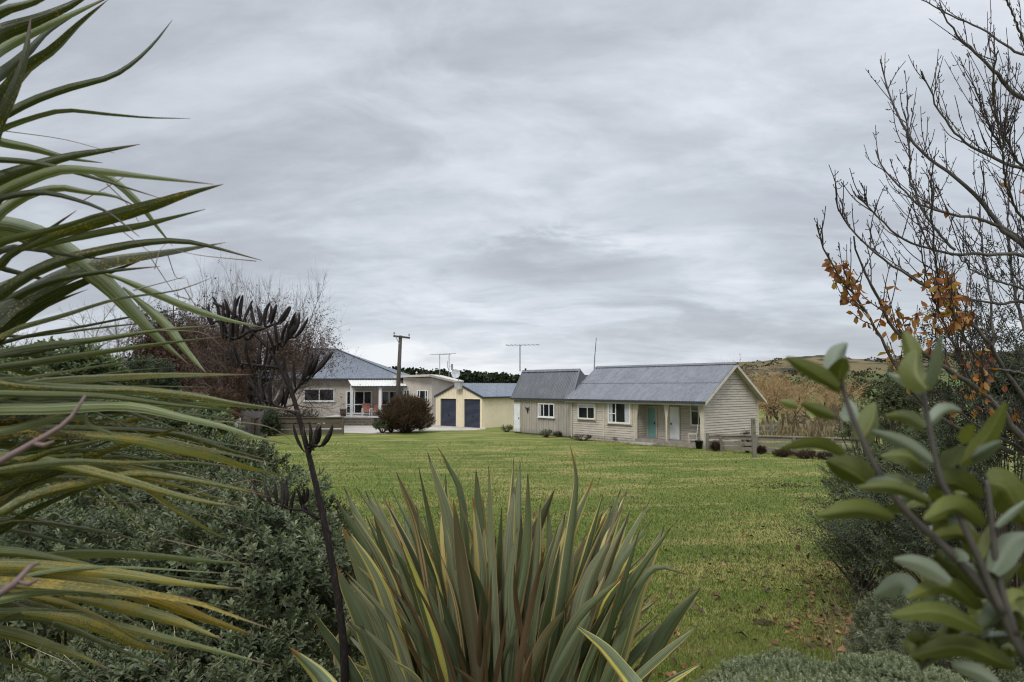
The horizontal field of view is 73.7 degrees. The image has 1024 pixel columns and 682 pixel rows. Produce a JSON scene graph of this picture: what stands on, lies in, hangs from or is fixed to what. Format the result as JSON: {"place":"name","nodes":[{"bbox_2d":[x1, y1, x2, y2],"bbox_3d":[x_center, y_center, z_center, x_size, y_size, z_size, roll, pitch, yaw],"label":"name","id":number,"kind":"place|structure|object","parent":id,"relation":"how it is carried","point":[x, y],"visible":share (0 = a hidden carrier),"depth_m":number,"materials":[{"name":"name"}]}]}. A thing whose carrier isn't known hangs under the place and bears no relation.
{"place":"outdoors","nodes":[
{"label":"outdoors","id":0,"kind":"place"},
{"bbox_2d":[0,563,40,596],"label":"bare twig","id":1,"kind":"object","parent":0,"point":[16,581],"visible":1,"depth_m":0.65,"materials":[{"name":"wood"}]},
{"bbox_2d":[0,395,86,464],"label":"bare twig","id":2,"kind":"object","parent":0,"point":[26,446],"visible":1,"depth_m":0.66,"materials":[{"name":"grey wood"}]},
{"bbox_2d":[217,418,484,433],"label":"driveway","id":3,"kind":"structure","parent":0,"point":[365,429],"depth_m":55.28,"materials":[{"name":"concrete"}]},
{"bbox_2d":[207,371,257,423],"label":"garden shrub","id":4,"kind":"object","parent":3,"relation":"on","point":[242,390],"visible":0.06,"depth_m":57.67,"materials":[{"name":"orange plant"}]},
{"bbox_2d":[372,419,391,432],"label":"shrub","id":5,"kind":"object","parent":3,"relation":"on","point":[379,425],"visible":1,"depth_m":50.66,"materials":[{"name":"green plant"}]},
{"bbox_2d":[0,0,1023,375],"label":"sky","id":6,"kind":"structure","parent":0,"point":[644,182],"materials":[{"name":"grey"}]},
{"bbox_2d":[2,401,1023,681],"bbox_3d":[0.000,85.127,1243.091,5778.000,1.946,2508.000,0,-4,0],"label":"ground","id":7,"kind":"structure","parent":0,"point":[496,435],"depth_m":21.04,"materials":[{"name":"green plant"}]},
{"bbox_2d":[0,344,14,361],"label":"garden shrub","id":8,"kind":"object","parent":7,"relation":"on","point":[3,347],"visible":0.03,"depth_m":50.30,"materials":[{"name":"green plant"}]},
{"bbox_2d":[4,322,39,346],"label":"birch tree","id":9,"kind":"object","parent":7,"relation":"on","point":[31,342],"visible":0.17,"depth_m":56.53,"materials":[{"name":"grey plant"}]},
{"bbox_2d":[0,335,130,497],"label":"leafy shrub","id":10,"kind":"object","parent":7,"relation":"on","point":[87,362],"visible":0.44,"depth_m":13.64,"materials":[{"name":"green plant"}]},
{"bbox_2d":[0,365,156,558],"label":"leafy shrub","id":11,"kind":"object","parent":7,"relation":"on","point":[96,416],"visible":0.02,"depth_m":9.42,"materials":[{"name":"green plant"}]},
{"bbox_2d":[5,623,165,681],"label":"dry grass stems","id":12,"kind":"object","parent":7,"relation":"on","point":[39,657],"visible":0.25,"depth_m":2.82,"materials":[{"name":"plant"}]},
{"bbox_2d":[61,284,134,357],"bbox_3d":[-36.197,1.013,59.167,6.934,12.837,5.813,0,-4,0],"label":"birch tree","id":13,"kind":"object","parent":7,"relation":"on","point":[104,343],"visible":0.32,"depth_m":59.95,"materials":[{"name":"brown plant"}]},
{"bbox_2d":[73,313,123,354],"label":"birch tree","id":14,"kind":"object","parent":7,"relation":"on","point":[93,331],"visible":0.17,"depth_m":66.64,"materials":[{"name":"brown plant"}]},
{"bbox_2d":[5,417,213,541],"bbox_3d":[-4.358,2.038,7.676,2.811,2.392,2.414,-1,-4,16],"label":"leafy shrub","id":15,"kind":"object","parent":7,"relation":"on","point":[67,442],"depth_m":7.42,"materials":[{"name":"green plant"}]},
{"bbox_2d":[0,491,225,681],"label":"leafy shrub","id":16,"kind":"object","parent":7,"relation":"on","point":[118,521],"visible":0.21,"depth_m":3.61,"materials":[{"name":"green plant"}]},
{"bbox_2d":[92,317,140,357],"bbox_3d":[-32.858,1.979,59.133,6.852,10.900,3.857,2,-5,-33],"label":"birch tree","id":17,"kind":"object","parent":7,"relation":"on","point":[110,333],"visible":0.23,"depth_m":59.10,"materials":[{"name":"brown plant"}]},
{"bbox_2d":[99,296,168,356],"bbox_3d":[-35.524,1.371,62.156,8.740,12.518,8.952,0,-4,0],"label":"birch tree","id":18,"kind":"object","parent":7,"relation":"on","point":[126,327],"visible":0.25,"depth_m":61.93,"materials":[{"name":"brown plant"}]},
{"bbox_2d":[22,586,261,681],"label":"dry grass stems","id":19,"kind":"object","parent":7,"relation":"on","point":[121,662],"visible":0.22,"depth_m":2.62,"materials":[{"name":"plant"}]},
{"bbox_2d":[117,353,180,390],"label":"garden shrub","id":20,"kind":"object","parent":7,"relation":"on","point":[146,366],"visible":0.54,"depth_m":39.59,"materials":[{"name":"green plant"}]},
{"bbox_2d":[0,0,301,681],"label":"strap leaf plant","id":21,"kind":"object","parent":7,"relation":"on","point":[29,403],"visible":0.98,"depth_m":1.32,"materials":[{"name":"green plant"}]},
{"bbox_2d":[97,387,244,441],"bbox_3d":[-5.486,2.115,10.782,2.181,2.759,2.013,0,-4,0],"label":"leafy shrub","id":22,"kind":"object","parent":7,"relation":"on","point":[174,423],"visible":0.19,"depth_m":10.62,"materials":[{"name":"green plant"}]},
{"bbox_2d":[150,306,192,379],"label":"birch tree","id":23,"kind":"object","parent":7,"relation":"on","point":[173,313],"visible":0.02,"depth_m":66.39,"materials":[{"name":"brown plant"}]},
{"bbox_2d":[13,420,333,680],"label":"leafy shrub","id":24,"kind":"object","parent":7,"relation":"on","point":[80,500],"visible":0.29,"depth_m":4.88,"materials":[{"name":"green plant"}]},
{"bbox_2d":[0,596,371,681],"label":"leafy shrub","id":25,"kind":"object","parent":7,"relation":"on","point":[231,669],"visible":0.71,"depth_m":2.75,"materials":[{"name":"green plant"}]},
{"bbox_2d":[118,257,256,395],"bbox_3d":[-28.334,1.610,60.481,11.099,18.354,10.618,0,-4,0],"label":"copper tree","id":26,"kind":"object","parent":7,"relation":"on","point":[158,351],"visible":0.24,"depth_m":58.21,"materials":[{"name":"brown plant"}]},
{"bbox_2d":[187,385,245,437],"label":"garden shrub","id":27,"kind":"object","parent":7,"relation":"on","point":[233,397],"visible":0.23,"depth_m":45.88,"materials":[{"name":"green plant"}]},
{"bbox_2d":[87,476,366,681],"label":"leafy shrub","id":28,"kind":"object","parent":7,"relation":"on","point":[294,549],"visible":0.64,"depth_m":3.29,"materials":[{"name":"green plant"}]},
{"bbox_2d":[190,434,292,585],"bbox_3d":[-2.871,2.066,7.093,0.977,2.236,0.941,-4,-5,43],"label":"leafy shrub","id":29,"kind":"object","parent":7,"relation":"on","point":[267,448],"visible":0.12,"depth_m":7.09,"materials":[{"name":"green plant"}]},
{"bbox_2d":[240,410,263,435],"bbox_3d":[-18.771,5.902,49.267,2.283,1.850,0.144,-2,-4,27],"label":"iron panel","id":30,"kind":"object","parent":7,"relation":"on","point":[253,414],"visible":0.65,"depth_m":49.27,"materials":[{"name":"grey metal"}]},
{"bbox_2d":[162,245,360,429],"bbox_3d":[-19.743,0.581,55.252,16.525,18.598,13.756,0,-4,0],"label":"copper tree","id":31,"kind":"object","parent":7,"relation":"on","point":[222,361],"visible":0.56,"depth_m":53.17,"materials":[{"name":"brown plant"}]},
{"bbox_2d":[258,409,281,435],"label":"garden shrub","id":32,"kind":"object","parent":7,"relation":"on","point":[272,421],"visible":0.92,"depth_m":47.88,"materials":[{"name":"green plant"}]},
{"bbox_2d":[201,295,348,681],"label":"flax flower stalk","id":33,"kind":"object","parent":7,"relation":"on","point":[310,369],"visible":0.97,"depth_m":2.52,"materials":[{"name":"black plant"}]},
{"bbox_2d":[251,417,343,434],"bbox_3d":[-15.441,6.228,49.209,6.524,1.493,0.240,0,-4,-7],"label":"board fence","id":34,"kind":"object","parent":7,"relation":"on","point":[289,428],"visible":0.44,"depth_m":49.34,"materials":[{"name":"grey wood"}]},
{"bbox_2d":[279,408,322,423],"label":"garden shrub","id":35,"kind":"object","parent":7,"relation":"on","point":[288,415],"visible":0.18,"depth_m":57.33,"materials":[{"name":"green plant"}]},
{"bbox_2d":[319,504,364,679],"bbox_3d":[-1.114,1.869,4.483,0.429,1.553,0.421,0,-4,0],"label":"leafy shrub","id":36,"kind":"object","parent":7,"relation":"on","point":[342,572],"depth_m":4.48,"materials":[{"name":"green plant"}]},
{"bbox_2d":[254,348,463,425],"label":"rendered house","id":37,"kind":"structure","parent":7,"relation":"on","point":[377,381],"depth_m":65.73,"materials":[{"name":"paint"}]},
{"bbox_2d":[303,388,334,401],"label":"window","id":38,"kind":"structure","parent":37,"relation":"in","point":[318,396],"depth_m":65.76,"materials":[{"name":"white paint"}]},
{"bbox_2d":[340,409,347,415],"bbox_3d":[-15.430,6.560,62.603,0.740,0.700,0.721,0,-4,0],"label":"planter barrel","id":39,"kind":"object","parent":37,"relation":"on","point":[342,414],"visible":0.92,"depth_m":62.31,"materials":[{"name":"brown wood"}]},
{"bbox_2d":[346,391,371,413],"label":"window","id":40,"kind":"structure","parent":37,"relation":"in","point":[360,397],"depth_m":65.71,"materials":[{"name":"white paint"}]},
{"bbox_2d":[361,403,371,415],"bbox_3d":[-13.494,6.374,63.397,0.910,1.184,1.070,1,-4,-20],"label":"patio chair","id":41,"kind":"object","parent":37,"relation":"on","point":[365,407],"visible":0.91,"depth_m":63.67,"materials":[{"name":"fabric"}]},
{"bbox_2d":[369,403,382,415],"bbox_3d":[-12.595,6.375,63.398,0.910,1.184,1.070,-1,-4,17],"label":"patio chair","id":42,"kind":"object","parent":37,"relation":"on","point":[375,407],"visible":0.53,"depth_m":63.74,"materials":[{"name":"white paint"}]},
{"bbox_2d":[382,391,395,411],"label":"window","id":43,"kind":"structure","parent":37,"relation":"in","point":[386,395],"depth_m":65.74,"materials":[{"name":"white paint"}]},
{"bbox_2d":[404,390,409,397],"bbox_3d":[-9.791,4.922,63.471,0.572,0.816,0.085,0,-4,0],"label":"window","id":44,"kind":"structure","parent":37,"relation":"in","point":[407,392],"depth_m":63.46,"materials":[{"name":"white paint"}]},
{"bbox_2d":[417,390,428,403],"bbox_3d":[-8.323,5.184,63.431,1.140,1.247,0.130,0,-4,0],"label":"window","id":45,"kind":"structure","parent":37,"relation":"in","point":[422,393],"depth_m":63.46,"materials":[{"name":"white paint"}]},
{"bbox_2d":[430,354,450,375],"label":"tv aerial","id":46,"kind":"object","parent":37,"relation":"attached to","point":[439,359],"visible":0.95,"depth_m":66.52,"materials":[{"name":"metal"}]},
{"bbox_2d":[444,353,455,369],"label":"tv aerial","id":47,"kind":"object","parent":37,"relation":"attached to","point":[451,366],"visible":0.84,"depth_m":67.45,"materials":[{"name":"metal"}]},
{"bbox_2d":[393,331,409,395],"bbox_3d":[-9.124,3.375,56.275,1.351,8.347,0.623,3,-5,-35],"label":"utility pole","id":48,"kind":"object","parent":7,"relation":"on","point":[398,379],"visible":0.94,"depth_m":56.24,"materials":[{"name":"wood"}]},
{"bbox_2d":[375,392,435,432],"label":"round bush","id":49,"kind":"object","parent":7,"relation":"on","point":[404,413],"visible":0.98,"depth_m":50.85,"materials":[{"name":"brown plant"}]},
{"bbox_2d":[434,383,516,427],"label":"yellow garage","id":50,"kind":"structure","parent":7,"relation":"on","point":[483,405],"depth_m":59.18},
{"bbox_2d":[440,398,456,426],"bbox_3d":[-5.580,6.254,60.115,2.189,2.486,0.155,-3,-5,42],"label":"roller door","id":51,"kind":"structure","parent":50,"relation":"in","point":[448,406],"depth_m":60.15,"materials":[{"name":"blue metal"}]},
{"bbox_2d":[454,382,461,388],"bbox_3d":[-4.644,3.851,58.990,0.760,0.639,0.360,-3,-5,42],"label":"equipment box","id":52,"kind":"object","parent":50,"relation":"attached to","point":[457,385],"visible":1,"depth_m":58.83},
{"bbox_2d":[452,370,459,381],"bbox_3d":[-4.805,2.979,58.688,0.640,1.068,0.606,2,-4,-24],"label":"satellite dish","id":53,"kind":"object","parent":52,"relation":"on","point":[455,373],"visible":1,"depth_m":58.84,"materials":[{"name":"metal"}]},
{"bbox_2d":[463,398,480,427],"bbox_3d":[-3.368,6.122,58.117,2.112,2.486,0.155,-3,-5,42],"label":"roller door","id":54,"kind":"structure","parent":50,"relation":"in","point":[471,406],"depth_m":58.19,"materials":[{"name":"blue metal"}]},
{"bbox_2d":[289,446,710,681],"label":"flax clump","id":55,"kind":"object","parent":7,"relation":"on","point":[517,607],"visible":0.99,"depth_m":2.47,"materials":[{"name":"green plant"}]},
{"bbox_2d":[501,424,512,431],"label":"shrub","id":56,"kind":"object","parent":7,"relation":"on","point":[509,428],"depth_m":52.52,"materials":[{"name":"green plant"}]},
{"bbox_2d":[539,428,556,436],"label":"heather plant","id":57,"kind":"object","parent":7,"relation":"on","point":[546,434],"depth_m":46.91,"materials":[{"name":"green plant"}]},
{"bbox_2d":[510,368,585,436],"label":"board batten shed","id":58,"kind":"structure","parent":7,"relation":"on","point":[543,394],"depth_m":49.24,"materials":[{"name":"paint"}]},
{"bbox_2d":[513,402,520,431],"bbox_3d":[0.368,5.701,51.168,0.110,2.164,0.832,3,-5,-39],"label":"door","id":59,"kind":"structure","parent":58,"relation":"in","point":[516,406],"depth_m":51.16,"materials":[{"name":"white paint"}]},
{"bbox_2d":[506,344,539,370],"bbox_3d":[0.650,1.022,41.523,2.079,1.653,1.103,0,-4,0],"label":"tv aerial","id":60,"kind":"object","parent":58,"relation":"attached to","point":[520,354],"visible":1,"depth_m":41.52,"materials":[{"name":"metal"}]},
{"bbox_2d":[537,403,554,418],"bbox_3d":[2.425,4.972,48.696,0.130,1.040,1.826,3,-5,-39],"label":"window","id":61,"kind":"structure","parent":58,"relation":"in","point":[545,410],"depth_m":48.69,"materials":[{"name":"white paint"}]},
{"bbox_2d":[569,434,598,440],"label":"heather plant","id":62,"kind":"object","parent":7,"relation":"on","point":[577,436],"depth_m":44.06,"materials":[{"name":"plant"}]},
{"bbox_2d":[316,450,912,677],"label":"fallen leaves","id":63,"kind":"object","parent":7,"relation":"on","point":[840,648],"visible":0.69,"depth_m":8.69,"materials":[{"name":"brown plant"}]},
{"bbox_2d":[631,442,656,444],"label":"stone slab","id":64,"kind":"structure","parent":7,"relation":"on","point":[642,443],"depth_m":40.89,"materials":[{"name":"concrete"}]},
{"bbox_2d":[564,362,766,448],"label":"weatherboard cottage","id":65,"kind":"structure","parent":7,"relation":"on","point":[668,404],"depth_m":41.66,"materials":[{"name":"paint"}]},
{"bbox_2d":[577,402,596,420],"bbox_3d":[4.918,4.667,45.204,0.130,1.163,1.733,3,-5,-39],"label":"window","id":66,"kind":"structure","parent":65,"relation":"in","point":[585,411],"depth_m":45.21,"materials":[{"name":"white paint"}]},
{"bbox_2d":[607,403,631,425],"bbox_3d":[6.732,4.529,42.992,0.130,1.533,2.075,3,-5,-39],"label":"window","id":67,"kind":"structure","parent":65,"relation":"in","point":[617,413],"depth_m":42.97,"materials":[{"name":"white paint"}]},
{"bbox_2d":[646,406,657,437],"bbox_3d":[8.686,5.028,42.417,0.110,1.967,0.786,3,-5,-39],"label":"door","id":68,"kind":"structure","parent":65,"relation":"in","point":[652,431],"depth_m":42.41,"materials":[{"name":"teal paint"}]},
{"bbox_2d":[669,406,680,439],"bbox_3d":[9.776,4.920,41.090,0.110,2.007,0.812,3,-5,-39],"label":"door","id":69,"kind":"structure","parent":65,"relation":"in","point":[674,411],"depth_m":41.07,"materials":[{"name":"white paint"}]},
{"bbox_2d":[688,424,698,442],"bbox_3d":[10.419,5.275,39.135,0.572,1.060,0.540,-1,-4,21],"label":"wooden chair","id":70,"kind":"object","parent":65,"relation":"on","point":[695,433],"visible":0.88,"depth_m":39.02,"materials":[{"name":"white wood"}]},
{"bbox_2d":[689,401,699,426],"bbox_3d":[10.866,4.205,39.803,0.130,1.582,1.197,3,-5,-39],"label":"window","id":71,"kind":"structure","parent":65,"relation":"in","point":[694,412],"depth_m":40.02,"materials":[{"name":"white paint"}]},
{"bbox_2d":[695,438,702,448],"bbox_3d":[10.438,5.713,38.139,0.450,0.587,0.450,0,-4,0],"label":"black bucket","id":72,"kind":"object","parent":7,"relation":"on","point":[698,443],"visible":1,"depth_m":37.99,"materials":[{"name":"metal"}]},
{"bbox_2d":[708,440,719,450],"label":"heather plant","id":73,"kind":"object","parent":7,"relation":"on","point":[714,447],"visible":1,"depth_m":36.69,"materials":[{"name":"plant"}]},
{"bbox_2d":[738,429,751,452],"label":"heather plant","id":74,"kind":"object","parent":7,"relation":"on","point":[746,432],"visible":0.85,"depth_m":36.11,"materials":[{"name":"plant"}]},
{"bbox_2d":[751,418,756,456],"bbox_3d":[11.688,4.831,32.974,0.190,2.162,0.215,0,-4,0],"label":"tall post","id":75,"kind":"object","parent":7,"relation":"on","point":[753,435],"visible":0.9,"depth_m":32.94,"materials":[{"name":"grey wood"}]},
{"bbox_2d":[756,445,766,453],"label":"heather plant","id":76,"kind":"object","parent":7,"relation":"on","point":[760,449],"visible":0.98,"depth_m":35.34,"materials":[{"name":"brown plant"}]},
{"bbox_2d":[752,618,774,626],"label":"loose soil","id":77,"kind":"structure","parent":7,"relation":"on","point":[765,622],"depth_m":7.64,"materials":[{"name":"brown soil"}]},
{"bbox_2d":[759,421,776,433],"bbox_3d":[16.845,6.033,45.199,2.086,1.350,0.178,2,-4,-30],"label":"rail fence","id":78,"kind":"object","parent":7,"relation":"on","point":[775,425],"visible":0.48,"depth_m":45.34,"materials":[{"name":"grey wood"}]},
{"bbox_2d":[714,354,825,422],"bbox_3d":[21.447,4.202,57.745,11.744,7.299,10.580,3,-5,-38],"label":"willow tree","id":79,"kind":"object","parent":7,"relation":"on","point":[772,405],"visible":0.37,"depth_m":55.41,"materials":[{"name":"brown plant"}]},
{"bbox_2d":[770,421,772,434],"bbox_3d":[16.619,5.857,43.685,0.140,1.502,0.165,0,-4,0],"label":"fence post","id":80,"kind":"object","parent":7,"relation":"on","point":[771,427],"visible":0.82,"depth_m":43.68,"materials":[{"name":"grey wood"}]},
{"bbox_2d":[771,448,793,456],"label":"heather plant","id":81,"kind":"object","parent":7,"relation":"on","point":[781,453],"visible":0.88,"depth_m":33.11,"materials":[{"name":"brown plant"}]},
{"bbox_2d":[705,433,862,455],"bbox_3d":[13.858,5.385,34.767,8.199,1.220,0.268,-3,-5,36],"label":"board fence","id":82,"kind":"object","parent":7,"relation":"on","point":[720,437],"visible":0.43,"depth_m":35.52,"materials":[{"name":"grey wood"}]},
{"bbox_2d":[701,647,866,681],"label":"pale hebe","id":83,"kind":"object","parent":7,"relation":"on","point":[767,662],"visible":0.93,"depth_m":5.00,"materials":[{"name":"green plant"}]},
{"bbox_2d":[752,480,820,489],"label":"worn earth","id":84,"kind":"structure","parent":7,"relation":"on","point":[789,484],"depth_m":21.06,"materials":[{"name":"soil"}]},
{"bbox_2d":[744,361,830,421],"bbox_3d":[23.412,4.666,60.692,9.602,5.901,10.222,0,-4,0],"label":"willow tree","id":85,"kind":"object","parent":7,"relation":"on","point":[760,377],"visible":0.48,"depth_m":59.30,"materials":[{"name":"brown plant"}]},
{"bbox_2d":[794,448,816,458],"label":"heather plant","id":86,"kind":"object","parent":7,"relation":"on","point":[808,454],"visible":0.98,"depth_m":31.98,"materials":[{"name":"brown plant"}]},
{"bbox_2d":[776,399,859,427],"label":"bare thicket","id":87,"kind":"object","parent":7,"relation":"on","point":[837,419],"visible":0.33,"depth_m":52.43,"materials":[{"name":"brown plant"}]},
{"bbox_2d":[765,373,872,422],"bbox_3d":[28.242,5.608,62.019,8.289,6.979,9.848,1,-4,-17],"label":"willow tree","id":88,"kind":"object","parent":7,"relation":"on","point":[830,397],"visible":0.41,"depth_m":59.96,"materials":[{"name":"brown plant"}]},
{"bbox_2d":[817,451,834,459],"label":"heather plant","id":89,"kind":"object","parent":7,"relation":"on","point":[819,455],"visible":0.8,"depth_m":31.33,"materials":[{"name":"plant"}]},
{"bbox_2d":[790,580,902,681],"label":"dry grass stems","id":90,"kind":"object","parent":7,"relation":"on","point":[835,646],"visible":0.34,"depth_m":6.19,"materials":[{"name":"plant"}]},
{"bbox_2d":[817,397,882,422],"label":"bare thicket","id":91,"kind":"object","parent":7,"relation":"on","point":[835,410],"visible":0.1,"depth_m":56.12,"materials":[{"name":"brown plant"}]},
{"bbox_2d":[779,482,931,592],"bbox_3d":[4.629,2.551,9.060,1.789,1.569,1.829,2,-4,-25],"label":"evergreen shrub","id":92,"kind":"object","parent":7,"relation":"on","point":[865,583],"visible":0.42,"depth_m":8.97,"materials":[{"name":"green plant"}]},
{"bbox_2d":[833,386,905,457],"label":"olive shrub","id":93,"kind":"object","parent":7,"relation":"on","point":[847,430],"visible":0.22,"depth_m":16.87,"materials":[{"name":"green plant"}]},
{"bbox_2d":[817,649,966,681],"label":"pale hebe","id":94,"kind":"object","parent":7,"relation":"on","point":[853,666],"visible":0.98,"depth_m":4.65,"materials":[{"name":"green plant"}]},
{"bbox_2d":[780,331,1023,681],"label":"leafy branch","id":95,"kind":"object","parent":7,"relation":"on","point":[976,639],"visible":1,"depth_m":0.47,"materials":[{"name":"green plant"}]},
{"bbox_2d":[870,364,935,472],"bbox_3d":[8.525,2.148,14.916,1.225,3.394,1.230,0,-4,0],"label":"olive shrub","id":96,"kind":"object","parent":7,"relation":"on","point":[889,399],"visible":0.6,"depth_m":14.80,"materials":[{"name":"green plant"}]},
{"bbox_2d":[789,431,1023,634],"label":"evergreen shrub","id":97,"kind":"object","parent":7,"relation":"on","point":[915,540],"visible":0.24,"depth_m":7.92,"materials":[{"name":"green plant"}]},
{"bbox_2d":[818,430,1003,571],"bbox_3d":[5.899,2.392,10.373,2.677,2.153,2.043,0,-4,0],"label":"evergreen shrub","id":98,"kind":"object","parent":7,"relation":"on","point":[877,451],"visible":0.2,"depth_m":10.21,"materials":[{"name":"green plant"}]},
{"bbox_2d":[814,0,1023,454],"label":"autumn fruit tree","id":99,"kind":"object","parent":7,"relation":"on","point":[949,298],"visible":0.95,"depth_m":4.69,"materials":[{"name":"brown plant"}]},
{"bbox_2d":[842,587,1023,681],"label":"hebe bush","id":100,"kind":"object","parent":7,"relation":"on","point":[874,638],"visible":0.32,"depth_m":5.44,"materials":[{"name":"green plant"}]},
{"bbox_2d":[888,408,978,483],"bbox_3d":[7.967,2.485,12.995,1.939,2.450,1.935,0,-4,0],"label":"olive shrub","id":101,"kind":"object","parent":7,"relation":"on","point":[905,428],"visible":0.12,"depth_m":12.77,"materials":[{"name":"green plant"}]},
{"bbox_2d":[891,233,1023,588],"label":"evergreen shrub","id":102,"kind":"object","parent":7,"relation":"on","point":[1018,582],"visible":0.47,"depth_m":6.54,"materials":[{"name":"green plant"}]},
{"bbox_2d":[585,351,1023,400],"bbox_3d":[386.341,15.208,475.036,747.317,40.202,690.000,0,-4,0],"label":"hill","id":103,"kind":"structure","parent":0,"point":[856,365],"depth_m":366.71,"materials":[{"name":"plant"}]},
{"bbox_2d":[740,350,1021,401],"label":"hillside scrub","id":104,"kind":"object","parent":103,"relation":"on","point":[877,384],"visible":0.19,"depth_m":268.18,"materials":[{"name":"brown plant"}]},
{"bbox_2d":[759,413,897,437],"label":"dry grass","id":105,"kind":"structure","parent":0,"point":[792,428],"depth_m":47.35,"materials":[{"name":"plant"}]},
{"bbox_3d":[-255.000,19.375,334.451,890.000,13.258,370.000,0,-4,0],"label":"hill","id":106,"kind":"structure","parent":0,"visible":0},
{"bbox_2d":[191,366,519,388],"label":"pine forest","id":107,"kind":"object","parent":106,"relation":"on","point":[466,376],"visible":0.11,"depth_m":253.38,"materials":[{"name":"green plant"}]}
]}

